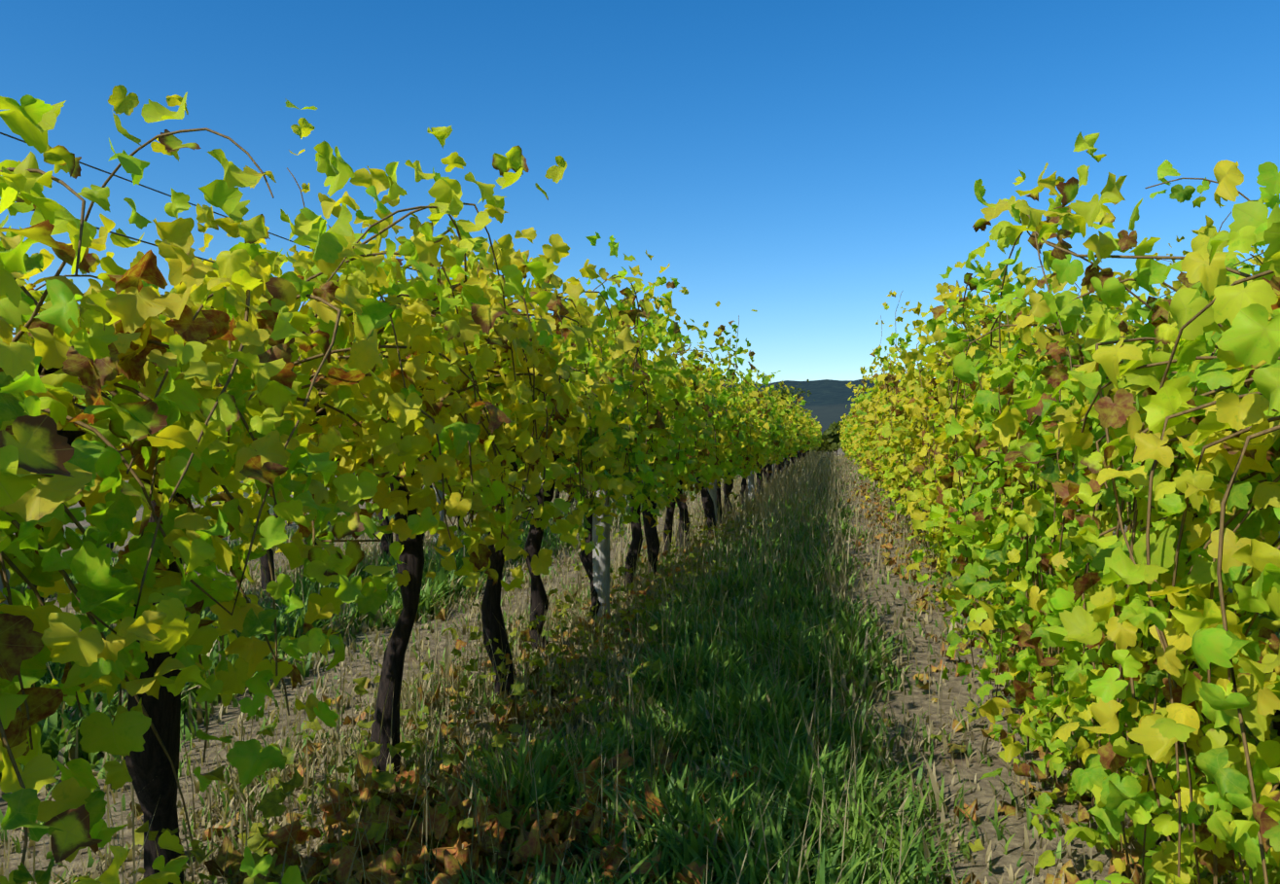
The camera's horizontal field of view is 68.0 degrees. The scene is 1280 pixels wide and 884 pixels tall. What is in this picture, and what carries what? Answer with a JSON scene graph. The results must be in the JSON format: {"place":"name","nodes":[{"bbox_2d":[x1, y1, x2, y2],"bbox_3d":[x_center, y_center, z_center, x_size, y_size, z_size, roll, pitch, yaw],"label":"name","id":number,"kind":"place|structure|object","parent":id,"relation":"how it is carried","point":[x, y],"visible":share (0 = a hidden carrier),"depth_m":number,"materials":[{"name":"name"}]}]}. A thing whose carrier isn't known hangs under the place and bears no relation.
{"place":"outdoors","nodes":[
{"label":"outdoors","id":0,"kind":"place"},
{"bbox_2d":[0,132,1264,421],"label":"trellis wires","id":1,"kind":"object","parent":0,"point":[270,233],"visible":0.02,"depth_m":2.50,"materials":[{"name":"grey metal"}]},
{"bbox_2d":[0,447,1279,883],"bbox_3d":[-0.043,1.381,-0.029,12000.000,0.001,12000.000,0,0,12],"label":"ground","id":2,"kind":"structure","parent":0,"point":[982,796],"depth_m":4.47,"materials":[{"name":"soil"}]},
{"bbox_2d":[41,444,526,552],"bbox_3d":[-1.453,-0.161,35.013,2.466,2.907,63.968,0,0,12],"label":"vine row","id":3,"kind":"object","parent":2,"relation":"on","point":[112,544],"depth_m":11.38,"materials":[{"name":"green plant"}]},
{"bbox_2d":[0,336,642,605],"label":"vine row","id":4,"kind":"object","parent":2,"relation":"on","point":[264,559],"depth_m":8.68,"materials":[{"name":"green plant"}]},
{"bbox_2d":[36,221,823,883],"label":"vine row","id":5,"kind":"object","parent":2,"relation":"on","point":[678,396],"depth_m":4.89,"materials":[{"name":"green plant"}]},
{"bbox_2d":[0,127,803,883],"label":"vine shoots","id":6,"kind":"object","parent":5,"relation":"attached to","point":[126,464],"visible":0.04,"depth_m":2.01,"materials":[{"name":"plant"}]},
{"bbox_2d":[0,84,640,883],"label":"vine leaves","id":7,"kind":"object","parent":6,"relation":"attached to","point":[45,468],"visible":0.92,"depth_m":1.74,"materials":[{"name":"green plant"}]},
{"bbox_2d":[0,453,1099,617],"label":"trellis posts","id":8,"kind":"object","parent":2,"relation":"on","point":[602,547],"visible":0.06,"depth_m":7.12,"materials":[{"name":"grey wood"}]},
{"bbox_2d":[0,450,1279,883],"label":"grass","id":9,"kind":"structure","parent":2,"relation":"on","point":[782,662],"depth_m":4.26,"materials":[{"name":"green plant"}]},
{"bbox_2d":[129,479,1206,883],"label":"fallen leaves","id":10,"kind":"object","parent":2,"relation":"on","point":[450,853],"visible":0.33,"depth_m":3.06,"materials":[{"name":"brown plant"}]},
{"bbox_2d":[73,500,1279,883],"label":"weed leaves","id":11,"kind":"object","parent":2,"relation":"on","point":[270,804],"visible":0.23,"depth_m":3.60,"materials":[{"name":"green plant"}]},
{"bbox_2d":[758,385,798,406],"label":"tree","id":12,"kind":"object","parent":2,"relation":"on","point":[784,391],"visible":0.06,"depth_m":147.08,"materials":[{"name":"green plant"}]},
{"bbox_2d":[790,379,811,409],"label":"tree","id":13,"kind":"object","parent":2,"relation":"on","point":[800,392],"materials":[{"name":"green plant"}]},
{"bbox_2d":[809,421,845,455],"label":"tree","id":14,"kind":"object","parent":2,"relation":"on","point":[830,444],"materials":[{"name":"green plant"}]},
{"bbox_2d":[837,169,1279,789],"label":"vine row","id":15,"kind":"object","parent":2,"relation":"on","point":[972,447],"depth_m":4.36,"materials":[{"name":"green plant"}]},
{"bbox_2d":[853,177,1279,883],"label":"vine shoots","id":16,"kind":"object","parent":15,"relation":"attached to","point":[1119,507],"visible":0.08,"depth_m":2.27,"materials":[{"name":"green plant"}]},
{"bbox_2d":[953,131,1279,883],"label":"vine leaves","id":17,"kind":"object","parent":16,"relation":"attached to","point":[1245,339],"visible":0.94,"depth_m":2.11,"materials":[{"name":"green plant"}]},
{"bbox_2d":[0,0,1279,384],"label":"sky","id":18,"kind":"structure","parent":0,"point":[800,164],"materials":[{"name":"blue"}]},
{"bbox_2d":[722,378,900,434],"bbox_3d":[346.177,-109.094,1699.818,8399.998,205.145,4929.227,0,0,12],"label":"distant hills","id":19,"kind":"structure","parent":0,"point":[828,401],"depth_m":1855.17,"materials":[{"name":"blue"}]}
]}

